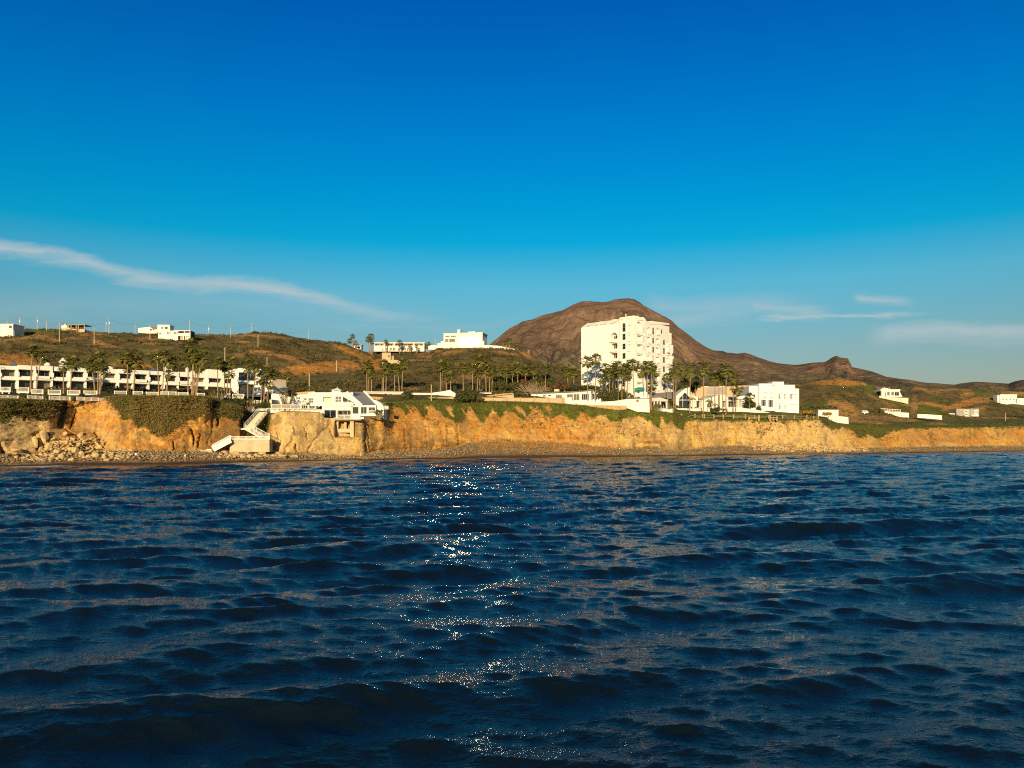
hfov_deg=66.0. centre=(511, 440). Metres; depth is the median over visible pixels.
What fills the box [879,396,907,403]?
boundary wall
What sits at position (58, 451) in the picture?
boulder
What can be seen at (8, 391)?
terrace deck
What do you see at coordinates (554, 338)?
mountain
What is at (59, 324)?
utility pole
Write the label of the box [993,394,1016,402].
villa
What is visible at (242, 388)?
patio door
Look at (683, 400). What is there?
window
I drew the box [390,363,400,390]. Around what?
fan palm
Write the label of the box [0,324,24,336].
hill house
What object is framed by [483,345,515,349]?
boundary wall
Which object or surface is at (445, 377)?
fan palm
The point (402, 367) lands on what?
fan palm
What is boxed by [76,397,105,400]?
balustrade
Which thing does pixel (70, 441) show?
slump rubble
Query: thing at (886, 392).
hill house
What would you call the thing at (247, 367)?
fan palm
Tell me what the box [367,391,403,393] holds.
house
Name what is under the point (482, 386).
bushy tree
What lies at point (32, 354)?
fan palm
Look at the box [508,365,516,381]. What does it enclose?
fan palm
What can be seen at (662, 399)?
terrace restaurant
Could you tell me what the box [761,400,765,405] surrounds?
window
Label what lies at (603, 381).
fan palm
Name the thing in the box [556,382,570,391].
bushy tree
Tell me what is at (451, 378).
fan palm
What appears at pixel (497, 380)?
bushy tree
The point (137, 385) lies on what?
patio door
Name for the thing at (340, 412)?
window
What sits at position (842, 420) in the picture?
boundary wall
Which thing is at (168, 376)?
fan palm
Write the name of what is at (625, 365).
fan palm
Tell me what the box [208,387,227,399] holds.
broadleaf clump
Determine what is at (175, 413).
ice plant
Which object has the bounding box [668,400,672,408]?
broadleaf clump
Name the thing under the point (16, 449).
boulder
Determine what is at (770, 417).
rail fence
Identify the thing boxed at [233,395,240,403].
garden shrub
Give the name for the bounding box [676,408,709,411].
lawn wall
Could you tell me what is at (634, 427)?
cliff weeds
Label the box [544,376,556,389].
bushy tree
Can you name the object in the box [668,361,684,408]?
fan palm
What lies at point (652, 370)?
fan palm
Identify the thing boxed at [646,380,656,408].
fan palm
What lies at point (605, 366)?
fan palm
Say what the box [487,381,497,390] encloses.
bushy tree
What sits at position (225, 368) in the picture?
fan palm
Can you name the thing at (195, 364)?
fan palm
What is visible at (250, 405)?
broadleaf clump
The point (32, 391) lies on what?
terrace deck
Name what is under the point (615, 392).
dense shrub
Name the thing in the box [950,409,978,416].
grey house
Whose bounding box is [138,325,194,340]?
hill house
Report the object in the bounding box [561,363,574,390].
fan palm
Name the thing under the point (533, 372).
fan palm
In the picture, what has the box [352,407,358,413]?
window
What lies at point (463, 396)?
round bush
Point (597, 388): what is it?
dense shrub
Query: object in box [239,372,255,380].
window
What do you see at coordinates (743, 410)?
lawn wall
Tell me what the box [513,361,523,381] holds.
fan palm
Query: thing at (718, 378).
fan palm
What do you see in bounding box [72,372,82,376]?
window
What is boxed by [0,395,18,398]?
balustrade
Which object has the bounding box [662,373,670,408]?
fan palm
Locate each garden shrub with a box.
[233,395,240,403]
[239,397,245,405]
[258,401,266,408]
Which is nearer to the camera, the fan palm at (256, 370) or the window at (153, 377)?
the fan palm at (256, 370)
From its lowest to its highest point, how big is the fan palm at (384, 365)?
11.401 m
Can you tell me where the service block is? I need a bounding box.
[627,390,646,397]
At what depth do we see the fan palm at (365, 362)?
259.51 m
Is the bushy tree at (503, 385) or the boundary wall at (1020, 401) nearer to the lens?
the bushy tree at (503, 385)
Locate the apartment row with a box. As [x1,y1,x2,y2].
[0,358,223,389]
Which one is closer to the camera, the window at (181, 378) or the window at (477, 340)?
the window at (181, 378)
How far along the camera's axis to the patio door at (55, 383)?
216.41 m
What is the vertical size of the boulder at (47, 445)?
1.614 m
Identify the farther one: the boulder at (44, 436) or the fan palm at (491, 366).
the fan palm at (491, 366)
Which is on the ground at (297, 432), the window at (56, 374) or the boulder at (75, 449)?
the boulder at (75, 449)
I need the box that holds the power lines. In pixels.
[8,317,294,333]
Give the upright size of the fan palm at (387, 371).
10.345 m
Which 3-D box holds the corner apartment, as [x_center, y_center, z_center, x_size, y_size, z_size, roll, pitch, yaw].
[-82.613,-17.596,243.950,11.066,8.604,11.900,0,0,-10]
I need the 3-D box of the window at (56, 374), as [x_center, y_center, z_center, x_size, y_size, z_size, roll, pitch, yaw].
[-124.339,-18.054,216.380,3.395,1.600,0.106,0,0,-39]
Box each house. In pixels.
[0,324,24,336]
[61,323,91,332]
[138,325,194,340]
[292,388,386,419]
[354,344,362,349]
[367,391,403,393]
[382,353,401,364]
[412,390,454,396]
[874,387,901,396]
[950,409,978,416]
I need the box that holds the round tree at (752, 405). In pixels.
[743,398,755,408]
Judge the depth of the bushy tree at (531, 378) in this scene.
299.01 m
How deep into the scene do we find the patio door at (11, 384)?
209.03 m
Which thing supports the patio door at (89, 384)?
in the apartment row
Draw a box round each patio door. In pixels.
[1,380,14,388]
[19,381,32,388]
[37,381,49,387]
[53,381,66,387]
[71,382,82,387]
[87,382,96,386]
[103,383,114,386]
[119,384,130,388]
[134,384,145,388]
[150,385,160,388]
[239,385,253,393]
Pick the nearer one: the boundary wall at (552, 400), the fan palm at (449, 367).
the boundary wall at (552, 400)
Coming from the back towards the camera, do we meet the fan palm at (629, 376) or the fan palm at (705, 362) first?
the fan palm at (705, 362)
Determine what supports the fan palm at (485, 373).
on the ground at (297, 432)
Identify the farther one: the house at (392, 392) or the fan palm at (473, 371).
the fan palm at (473, 371)
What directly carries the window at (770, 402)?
in the event hall
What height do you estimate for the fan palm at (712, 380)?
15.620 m
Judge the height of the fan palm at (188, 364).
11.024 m
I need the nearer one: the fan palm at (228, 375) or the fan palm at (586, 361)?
the fan palm at (228, 375)
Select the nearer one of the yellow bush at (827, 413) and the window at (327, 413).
the window at (327, 413)
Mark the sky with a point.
(792, 182)
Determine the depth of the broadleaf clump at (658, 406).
268.05 m
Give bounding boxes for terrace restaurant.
[649,391,675,408]
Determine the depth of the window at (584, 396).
267.45 m
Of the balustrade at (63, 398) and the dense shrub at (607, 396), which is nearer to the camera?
the balustrade at (63, 398)
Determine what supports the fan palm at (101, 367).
on the ground at (297, 432)
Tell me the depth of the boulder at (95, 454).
166.00 m
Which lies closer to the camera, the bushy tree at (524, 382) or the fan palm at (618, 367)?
the fan palm at (618, 367)
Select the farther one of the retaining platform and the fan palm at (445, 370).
the fan palm at (445, 370)
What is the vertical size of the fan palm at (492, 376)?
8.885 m
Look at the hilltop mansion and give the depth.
443.12 m
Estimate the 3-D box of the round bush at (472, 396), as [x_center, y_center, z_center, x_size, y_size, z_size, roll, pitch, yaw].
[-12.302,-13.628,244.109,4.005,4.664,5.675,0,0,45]
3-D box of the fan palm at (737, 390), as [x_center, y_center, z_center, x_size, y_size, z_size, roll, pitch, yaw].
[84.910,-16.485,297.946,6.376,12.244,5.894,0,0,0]
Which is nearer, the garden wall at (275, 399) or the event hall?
the garden wall at (275, 399)
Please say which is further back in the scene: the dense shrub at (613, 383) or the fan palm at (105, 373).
the dense shrub at (613, 383)
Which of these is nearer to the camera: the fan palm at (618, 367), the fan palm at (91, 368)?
the fan palm at (91, 368)
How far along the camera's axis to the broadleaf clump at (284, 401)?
208.86 m
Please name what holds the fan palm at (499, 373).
on the ground at (297, 432)
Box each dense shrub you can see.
[591,386,599,394]
[596,386,608,399]
[601,386,615,401]
[607,381,616,388]
[610,387,619,400]
[619,389,627,399]
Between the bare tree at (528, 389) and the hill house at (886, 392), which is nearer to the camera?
the bare tree at (528, 389)
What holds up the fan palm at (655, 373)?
on the ground at (297, 432)
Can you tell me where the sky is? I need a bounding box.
[0,0,1023,384]
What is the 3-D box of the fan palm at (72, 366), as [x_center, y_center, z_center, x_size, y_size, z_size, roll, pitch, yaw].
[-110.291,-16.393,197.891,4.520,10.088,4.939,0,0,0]
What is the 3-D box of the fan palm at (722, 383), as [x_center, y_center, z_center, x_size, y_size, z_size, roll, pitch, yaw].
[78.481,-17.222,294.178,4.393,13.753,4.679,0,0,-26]
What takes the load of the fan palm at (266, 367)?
on the ground at (297, 432)
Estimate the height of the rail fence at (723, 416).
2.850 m
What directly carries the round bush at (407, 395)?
on the ground at (297, 432)
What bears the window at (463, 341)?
in the hilltop mansion
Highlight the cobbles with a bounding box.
[0,439,1023,463]
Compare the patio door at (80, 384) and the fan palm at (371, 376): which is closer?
the patio door at (80, 384)
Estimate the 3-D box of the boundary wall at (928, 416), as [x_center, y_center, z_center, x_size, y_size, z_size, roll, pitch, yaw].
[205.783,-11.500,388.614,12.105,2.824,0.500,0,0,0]
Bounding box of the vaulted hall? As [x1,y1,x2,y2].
[691,395,749,408]
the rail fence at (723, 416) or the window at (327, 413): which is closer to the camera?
the window at (327, 413)
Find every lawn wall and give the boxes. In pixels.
[660,408,672,412]
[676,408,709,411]
[727,408,768,412]
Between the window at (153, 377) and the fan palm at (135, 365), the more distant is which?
the window at (153, 377)
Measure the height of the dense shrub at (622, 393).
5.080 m
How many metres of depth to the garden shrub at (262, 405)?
211.97 m
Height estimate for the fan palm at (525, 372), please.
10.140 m
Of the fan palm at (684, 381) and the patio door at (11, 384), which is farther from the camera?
the fan palm at (684, 381)
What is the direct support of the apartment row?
on the ground at (297, 432)
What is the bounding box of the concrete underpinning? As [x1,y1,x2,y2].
[335,419,363,455]
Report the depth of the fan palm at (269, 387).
220.86 m
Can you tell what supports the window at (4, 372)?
in the apartment row
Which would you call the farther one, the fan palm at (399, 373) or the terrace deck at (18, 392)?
the fan palm at (399, 373)
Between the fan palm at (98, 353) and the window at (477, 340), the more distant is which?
the window at (477, 340)
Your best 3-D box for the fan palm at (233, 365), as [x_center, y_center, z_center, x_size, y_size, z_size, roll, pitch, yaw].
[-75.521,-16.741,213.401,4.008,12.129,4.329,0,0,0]
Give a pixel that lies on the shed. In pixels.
(509, 395)
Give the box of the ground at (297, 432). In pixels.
[0,329,1023,466]
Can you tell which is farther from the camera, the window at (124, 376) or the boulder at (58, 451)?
the window at (124, 376)
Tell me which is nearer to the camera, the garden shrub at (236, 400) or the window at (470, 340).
the garden shrub at (236, 400)
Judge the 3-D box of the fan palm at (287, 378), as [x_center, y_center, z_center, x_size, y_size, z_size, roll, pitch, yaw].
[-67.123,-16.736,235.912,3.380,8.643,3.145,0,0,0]
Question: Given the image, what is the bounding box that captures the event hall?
[741,382,798,412]
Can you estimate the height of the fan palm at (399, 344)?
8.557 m
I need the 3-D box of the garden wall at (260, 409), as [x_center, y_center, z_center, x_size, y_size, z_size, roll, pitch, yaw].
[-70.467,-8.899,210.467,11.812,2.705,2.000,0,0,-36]
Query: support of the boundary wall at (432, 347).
on the ground at (297, 432)
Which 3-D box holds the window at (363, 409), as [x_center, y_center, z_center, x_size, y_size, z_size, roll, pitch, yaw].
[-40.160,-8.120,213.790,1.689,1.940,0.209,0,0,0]
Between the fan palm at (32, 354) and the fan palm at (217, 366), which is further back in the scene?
the fan palm at (217, 366)
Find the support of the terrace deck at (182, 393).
on the ground at (297, 432)
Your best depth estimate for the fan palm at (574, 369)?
291.02 m
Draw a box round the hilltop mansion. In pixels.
[437,330,487,347]
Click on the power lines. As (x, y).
(133, 324)
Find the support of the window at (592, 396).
in the garden pavilion at (577, 395)
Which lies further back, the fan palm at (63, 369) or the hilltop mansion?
the hilltop mansion
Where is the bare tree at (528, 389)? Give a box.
[516,381,549,392]
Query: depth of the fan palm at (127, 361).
199.56 m
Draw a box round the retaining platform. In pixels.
[229,433,273,452]
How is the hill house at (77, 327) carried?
on the ground at (297, 432)
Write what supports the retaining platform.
on the ground at (297, 432)
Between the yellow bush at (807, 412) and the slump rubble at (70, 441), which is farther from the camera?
the yellow bush at (807, 412)
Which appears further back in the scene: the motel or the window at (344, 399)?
the motel
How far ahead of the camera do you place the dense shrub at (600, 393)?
264.55 m
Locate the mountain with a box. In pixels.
[490,298,1023,391]
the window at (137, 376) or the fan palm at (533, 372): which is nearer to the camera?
the window at (137, 376)
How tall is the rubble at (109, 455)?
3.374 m
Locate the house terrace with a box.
[267,402,321,412]
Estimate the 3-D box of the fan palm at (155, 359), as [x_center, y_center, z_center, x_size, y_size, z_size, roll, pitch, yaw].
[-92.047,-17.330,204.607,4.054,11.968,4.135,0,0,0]
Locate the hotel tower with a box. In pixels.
[581,314,673,399]
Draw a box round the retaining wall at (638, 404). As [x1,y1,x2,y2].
[565,397,649,412]
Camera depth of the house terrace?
201.69 m
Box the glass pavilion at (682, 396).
[672,387,690,407]
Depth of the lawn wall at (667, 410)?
270.66 m
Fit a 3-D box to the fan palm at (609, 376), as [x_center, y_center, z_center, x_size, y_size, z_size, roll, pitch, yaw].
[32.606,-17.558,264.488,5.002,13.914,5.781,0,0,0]
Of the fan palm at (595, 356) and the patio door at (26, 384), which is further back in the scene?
the fan palm at (595, 356)
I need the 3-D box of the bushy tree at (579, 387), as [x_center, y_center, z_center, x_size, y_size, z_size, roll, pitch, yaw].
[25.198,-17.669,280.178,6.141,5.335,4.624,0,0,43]
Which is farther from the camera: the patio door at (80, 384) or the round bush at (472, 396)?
the round bush at (472, 396)
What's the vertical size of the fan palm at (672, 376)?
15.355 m
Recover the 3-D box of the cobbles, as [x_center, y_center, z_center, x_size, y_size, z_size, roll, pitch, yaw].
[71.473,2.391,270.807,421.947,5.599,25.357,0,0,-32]
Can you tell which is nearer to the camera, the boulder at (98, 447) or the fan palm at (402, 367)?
the boulder at (98, 447)
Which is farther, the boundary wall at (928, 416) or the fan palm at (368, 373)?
the boundary wall at (928, 416)
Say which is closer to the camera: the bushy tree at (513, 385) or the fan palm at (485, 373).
the fan palm at (485, 373)
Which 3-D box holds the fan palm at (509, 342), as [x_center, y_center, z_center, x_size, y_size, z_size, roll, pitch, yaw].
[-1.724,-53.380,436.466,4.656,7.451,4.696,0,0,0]
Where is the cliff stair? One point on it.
(255, 421)
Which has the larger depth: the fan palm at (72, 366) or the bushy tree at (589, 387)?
the bushy tree at (589, 387)
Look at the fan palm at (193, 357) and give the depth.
207.44 m
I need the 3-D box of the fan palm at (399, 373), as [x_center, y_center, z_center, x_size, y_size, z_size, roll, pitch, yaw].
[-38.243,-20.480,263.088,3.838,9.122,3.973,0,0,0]
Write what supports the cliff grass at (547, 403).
on the ground at (297, 432)
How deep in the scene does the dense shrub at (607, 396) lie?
263.50 m
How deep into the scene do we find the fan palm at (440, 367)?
264.87 m
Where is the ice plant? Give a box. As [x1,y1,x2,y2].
[0,394,249,436]
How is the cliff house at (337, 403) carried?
on the ground at (297, 432)
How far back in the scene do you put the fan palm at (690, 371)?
282.26 m
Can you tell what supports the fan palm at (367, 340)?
on the ground at (297, 432)
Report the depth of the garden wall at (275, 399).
222.94 m
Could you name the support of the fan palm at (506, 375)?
on the ground at (297, 432)
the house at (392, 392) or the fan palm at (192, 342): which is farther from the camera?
the house at (392, 392)
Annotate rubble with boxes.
[12,446,142,460]
[43,436,103,450]
[217,450,287,458]
[753,443,865,451]
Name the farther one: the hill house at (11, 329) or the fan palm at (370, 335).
the fan palm at (370, 335)
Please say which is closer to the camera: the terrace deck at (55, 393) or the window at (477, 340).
the terrace deck at (55, 393)
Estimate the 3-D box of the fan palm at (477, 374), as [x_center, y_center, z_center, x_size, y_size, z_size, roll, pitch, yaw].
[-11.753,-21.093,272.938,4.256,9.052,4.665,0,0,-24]
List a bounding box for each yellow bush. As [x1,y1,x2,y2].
[799,410,816,415]
[822,412,832,415]
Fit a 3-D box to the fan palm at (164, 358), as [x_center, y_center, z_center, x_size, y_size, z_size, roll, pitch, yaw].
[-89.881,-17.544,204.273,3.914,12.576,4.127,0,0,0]
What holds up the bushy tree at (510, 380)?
on the ground at (297, 432)
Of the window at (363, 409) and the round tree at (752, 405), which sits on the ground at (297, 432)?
the round tree at (752, 405)
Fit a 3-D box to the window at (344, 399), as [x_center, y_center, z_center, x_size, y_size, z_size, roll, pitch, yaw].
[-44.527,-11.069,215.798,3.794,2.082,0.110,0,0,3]
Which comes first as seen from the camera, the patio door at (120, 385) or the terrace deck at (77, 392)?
the terrace deck at (77, 392)
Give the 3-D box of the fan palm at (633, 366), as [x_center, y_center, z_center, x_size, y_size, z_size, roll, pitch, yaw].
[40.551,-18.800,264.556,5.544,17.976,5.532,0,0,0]
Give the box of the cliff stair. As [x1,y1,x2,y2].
[207,407,269,450]
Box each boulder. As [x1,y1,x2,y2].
[11,448,21,451]
[31,436,37,447]
[39,429,48,443]
[44,442,52,448]
[52,449,62,453]
[71,447,78,452]
[91,451,98,457]
[95,445,101,449]
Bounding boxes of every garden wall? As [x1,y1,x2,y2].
[250,407,267,411]
[270,393,290,407]
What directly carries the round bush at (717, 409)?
on the ground at (297, 432)
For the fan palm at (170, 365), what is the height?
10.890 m
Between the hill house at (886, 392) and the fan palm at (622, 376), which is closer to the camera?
the fan palm at (622, 376)
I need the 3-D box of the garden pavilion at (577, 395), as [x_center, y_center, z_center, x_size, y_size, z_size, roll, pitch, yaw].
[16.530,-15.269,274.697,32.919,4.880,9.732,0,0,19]
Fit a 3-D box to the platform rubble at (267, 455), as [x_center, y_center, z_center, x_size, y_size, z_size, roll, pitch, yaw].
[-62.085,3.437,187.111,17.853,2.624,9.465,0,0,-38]
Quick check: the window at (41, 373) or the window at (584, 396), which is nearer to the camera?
the window at (41, 373)
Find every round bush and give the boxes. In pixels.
[401,391,419,398]
[453,390,470,402]
[467,389,480,402]
[687,386,696,393]
[712,406,720,412]
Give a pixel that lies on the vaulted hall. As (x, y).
(738, 401)
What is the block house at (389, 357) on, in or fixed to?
on the ground at (297, 432)
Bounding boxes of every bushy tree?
[448,385,456,390]
[466,385,475,390]
[475,382,486,390]
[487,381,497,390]
[490,376,503,389]
[497,379,508,390]
[507,370,516,383]
[508,381,521,389]
[514,374,526,383]
[520,379,533,390]
[528,374,543,388]
[537,374,548,389]
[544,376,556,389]
[551,381,562,391]
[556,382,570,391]
[568,382,578,390]
[575,383,584,390]
[581,383,593,389]
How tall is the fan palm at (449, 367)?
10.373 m
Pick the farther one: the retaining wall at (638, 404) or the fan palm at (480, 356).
the fan palm at (480, 356)
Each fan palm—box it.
[24,344,40,391]
[35,348,49,392]
[57,361,68,393]
[64,355,81,393]
[82,357,99,393]
[90,350,107,393]
[93,359,109,393]
[100,366,110,393]
[119,351,134,393]
[122,364,132,392]
[128,355,144,390]
[150,351,163,394]
[157,349,171,390]
[162,355,177,394]
[163,369,173,394]
[182,356,193,394]
[183,338,200,394]
[187,349,200,394]
[192,350,209,394]
[193,355,200,394]
[194,365,204,394]
[210,357,224,397]
[220,361,229,393]
[222,365,234,395]
[226,356,238,395]
[241,358,254,406]
[250,362,262,404]
[255,372,267,402]
[261,365,273,401]
[265,381,274,402]
[267,368,278,401]
[283,370,292,394]
[359,359,374,391]
[363,365,373,390]
[365,336,371,353]
[366,370,375,390]
[367,333,374,353]
[379,358,389,391]
[379,370,385,391]
[382,362,393,390]
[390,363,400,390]
[393,366,401,390]
[397,340,402,353]
[397,357,410,390]
[434,359,447,390]
[438,362,447,390]
[442,372,449,390]
[444,362,455,381]
[446,372,455,389]
[457,362,466,389]
[467,363,477,389]
[473,353,488,389]
[474,367,482,389]
[481,364,491,390]
[485,364,497,391]
[488,368,497,391]
[495,365,503,375]
[502,368,511,383]
[506,337,511,348]
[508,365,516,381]
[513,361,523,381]
[521,365,529,379]
[528,364,539,385]
[532,377,539,386]
[540,364,550,388]
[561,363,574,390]
[568,367,579,384]
[579,355,591,400]
[589,353,601,401]
[596,374,607,401]
[599,363,610,387]
[603,368,615,391]
[608,364,618,390]
[612,361,622,399]
[617,367,628,399]
[621,363,630,391]
[624,370,631,409]
[626,358,638,394]
[637,365,646,390]
[641,361,652,397]
[646,362,656,409]
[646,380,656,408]
[649,365,660,407]
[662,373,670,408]
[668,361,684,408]
[668,369,677,411]
[679,372,689,384]
[684,361,697,412]
[691,376,701,395]
[696,359,712,412]
[708,370,720,407]
[713,371,723,405]
[717,377,727,411]
[718,362,734,414]
[727,371,738,411]
[730,381,743,411]
[744,392,755,408]
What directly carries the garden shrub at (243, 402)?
on the ground at (297, 432)
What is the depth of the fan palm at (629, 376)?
263.32 m
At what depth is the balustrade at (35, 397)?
173.34 m
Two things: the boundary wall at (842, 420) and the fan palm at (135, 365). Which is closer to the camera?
the fan palm at (135, 365)
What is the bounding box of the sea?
[0,451,1023,767]
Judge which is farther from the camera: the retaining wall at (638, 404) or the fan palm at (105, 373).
the retaining wall at (638, 404)
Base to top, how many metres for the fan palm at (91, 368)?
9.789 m
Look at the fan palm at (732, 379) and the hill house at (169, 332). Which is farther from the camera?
the hill house at (169, 332)
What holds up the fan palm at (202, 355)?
on the ground at (297, 432)
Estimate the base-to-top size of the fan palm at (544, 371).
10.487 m
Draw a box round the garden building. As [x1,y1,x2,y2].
[260,379,286,401]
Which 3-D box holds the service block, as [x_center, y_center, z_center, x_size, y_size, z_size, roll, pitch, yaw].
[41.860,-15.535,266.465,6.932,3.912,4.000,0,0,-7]
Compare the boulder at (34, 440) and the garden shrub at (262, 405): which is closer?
the boulder at (34, 440)
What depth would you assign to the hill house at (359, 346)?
460.63 m
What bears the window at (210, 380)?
in the apartment row
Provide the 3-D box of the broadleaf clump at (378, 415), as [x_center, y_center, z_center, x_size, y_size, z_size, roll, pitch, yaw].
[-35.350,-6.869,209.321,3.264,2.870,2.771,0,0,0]
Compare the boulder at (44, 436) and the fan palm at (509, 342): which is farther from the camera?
the fan palm at (509, 342)
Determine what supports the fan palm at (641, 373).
on the ground at (297, 432)
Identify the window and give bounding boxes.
[1,370,13,375]
[18,370,30,375]
[36,370,48,375]
[53,371,65,376]
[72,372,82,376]
[88,373,97,376]
[120,374,129,378]
[135,374,145,379]
[149,375,159,380]
[179,377,187,380]
[208,378,219,382]
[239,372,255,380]
[324,410,335,417]
[339,411,350,414]
[342,396,353,402]
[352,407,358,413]
[361,407,366,413]
[460,338,466,344]
[467,337,473,345]
[475,338,479,344]
[573,394,579,399]
[582,394,588,399]
[591,394,598,399]
[679,393,688,407]
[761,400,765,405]
[768,400,772,406]
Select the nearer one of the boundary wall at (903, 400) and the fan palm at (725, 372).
the fan palm at (725, 372)
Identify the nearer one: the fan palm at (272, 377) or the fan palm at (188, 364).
the fan palm at (188, 364)
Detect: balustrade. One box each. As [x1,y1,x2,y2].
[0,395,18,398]
[27,395,42,398]
[49,396,70,400]
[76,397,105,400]
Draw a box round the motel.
[374,342,425,352]
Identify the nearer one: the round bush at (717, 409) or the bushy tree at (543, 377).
the round bush at (717, 409)
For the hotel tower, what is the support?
on the ground at (297, 432)
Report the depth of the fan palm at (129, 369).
200.87 m
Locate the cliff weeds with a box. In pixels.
[384,406,996,440]
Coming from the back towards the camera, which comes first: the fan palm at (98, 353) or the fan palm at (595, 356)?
the fan palm at (595, 356)
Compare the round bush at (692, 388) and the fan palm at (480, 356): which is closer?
the fan palm at (480, 356)
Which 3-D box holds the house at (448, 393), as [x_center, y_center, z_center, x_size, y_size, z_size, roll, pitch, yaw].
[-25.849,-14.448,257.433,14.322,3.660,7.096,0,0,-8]
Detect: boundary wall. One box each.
[428,345,436,349]
[475,397,564,403]
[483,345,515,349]
[828,416,848,423]
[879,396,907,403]
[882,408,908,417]
[917,414,941,419]
[1001,398,1023,404]
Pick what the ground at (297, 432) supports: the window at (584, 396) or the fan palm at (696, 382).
the fan palm at (696, 382)
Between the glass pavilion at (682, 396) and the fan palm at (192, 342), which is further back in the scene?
the glass pavilion at (682, 396)
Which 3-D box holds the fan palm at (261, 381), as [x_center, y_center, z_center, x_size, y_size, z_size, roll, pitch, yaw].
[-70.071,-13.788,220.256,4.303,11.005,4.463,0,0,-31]
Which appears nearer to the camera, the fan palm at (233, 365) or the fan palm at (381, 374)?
the fan palm at (233, 365)
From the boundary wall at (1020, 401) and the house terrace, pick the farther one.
the boundary wall at (1020, 401)
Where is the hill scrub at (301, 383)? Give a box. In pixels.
[0,328,1023,418]
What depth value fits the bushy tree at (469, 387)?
275.20 m
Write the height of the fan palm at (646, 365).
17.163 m
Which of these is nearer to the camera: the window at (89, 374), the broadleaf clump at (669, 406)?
the window at (89, 374)
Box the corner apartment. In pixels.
[225,368,265,397]
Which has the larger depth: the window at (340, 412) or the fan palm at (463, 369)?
the fan palm at (463, 369)
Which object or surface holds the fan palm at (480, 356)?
on the ground at (297, 432)
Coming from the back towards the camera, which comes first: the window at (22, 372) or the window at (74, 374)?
the window at (74, 374)
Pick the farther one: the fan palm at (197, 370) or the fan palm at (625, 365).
the fan palm at (625, 365)
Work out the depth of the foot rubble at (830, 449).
290.71 m
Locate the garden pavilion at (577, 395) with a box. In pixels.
[520,389,603,401]
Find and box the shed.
[488,393,513,397]
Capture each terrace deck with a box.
[0,387,15,393]
[17,387,30,393]
[31,389,43,393]
[48,390,61,394]
[67,390,79,394]
[178,392,187,394]
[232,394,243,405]
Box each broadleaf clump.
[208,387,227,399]
[242,398,256,413]
[277,388,297,404]
[373,409,384,419]
[652,403,662,410]
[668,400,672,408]
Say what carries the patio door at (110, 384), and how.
in the apartment row
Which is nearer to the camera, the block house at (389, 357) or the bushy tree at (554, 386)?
the bushy tree at (554, 386)
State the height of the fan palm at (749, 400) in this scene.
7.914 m
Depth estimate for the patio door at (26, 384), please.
210.77 m
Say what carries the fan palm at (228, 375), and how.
on the ground at (297, 432)
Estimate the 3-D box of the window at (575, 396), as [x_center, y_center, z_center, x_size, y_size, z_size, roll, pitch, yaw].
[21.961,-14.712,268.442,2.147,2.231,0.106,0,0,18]
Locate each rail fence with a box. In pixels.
[680,413,818,418]
[748,415,777,420]
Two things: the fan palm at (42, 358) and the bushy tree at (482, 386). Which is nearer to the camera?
the fan palm at (42, 358)
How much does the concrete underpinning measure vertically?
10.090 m
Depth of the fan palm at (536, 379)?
294.41 m
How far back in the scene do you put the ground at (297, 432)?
260.58 m
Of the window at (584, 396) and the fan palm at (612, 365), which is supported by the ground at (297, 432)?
the fan palm at (612, 365)
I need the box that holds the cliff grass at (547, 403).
[245,399,1022,437]
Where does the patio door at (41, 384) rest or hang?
in the apartment row
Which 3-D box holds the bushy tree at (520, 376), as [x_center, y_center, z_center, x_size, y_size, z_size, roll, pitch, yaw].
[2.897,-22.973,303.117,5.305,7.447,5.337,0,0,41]

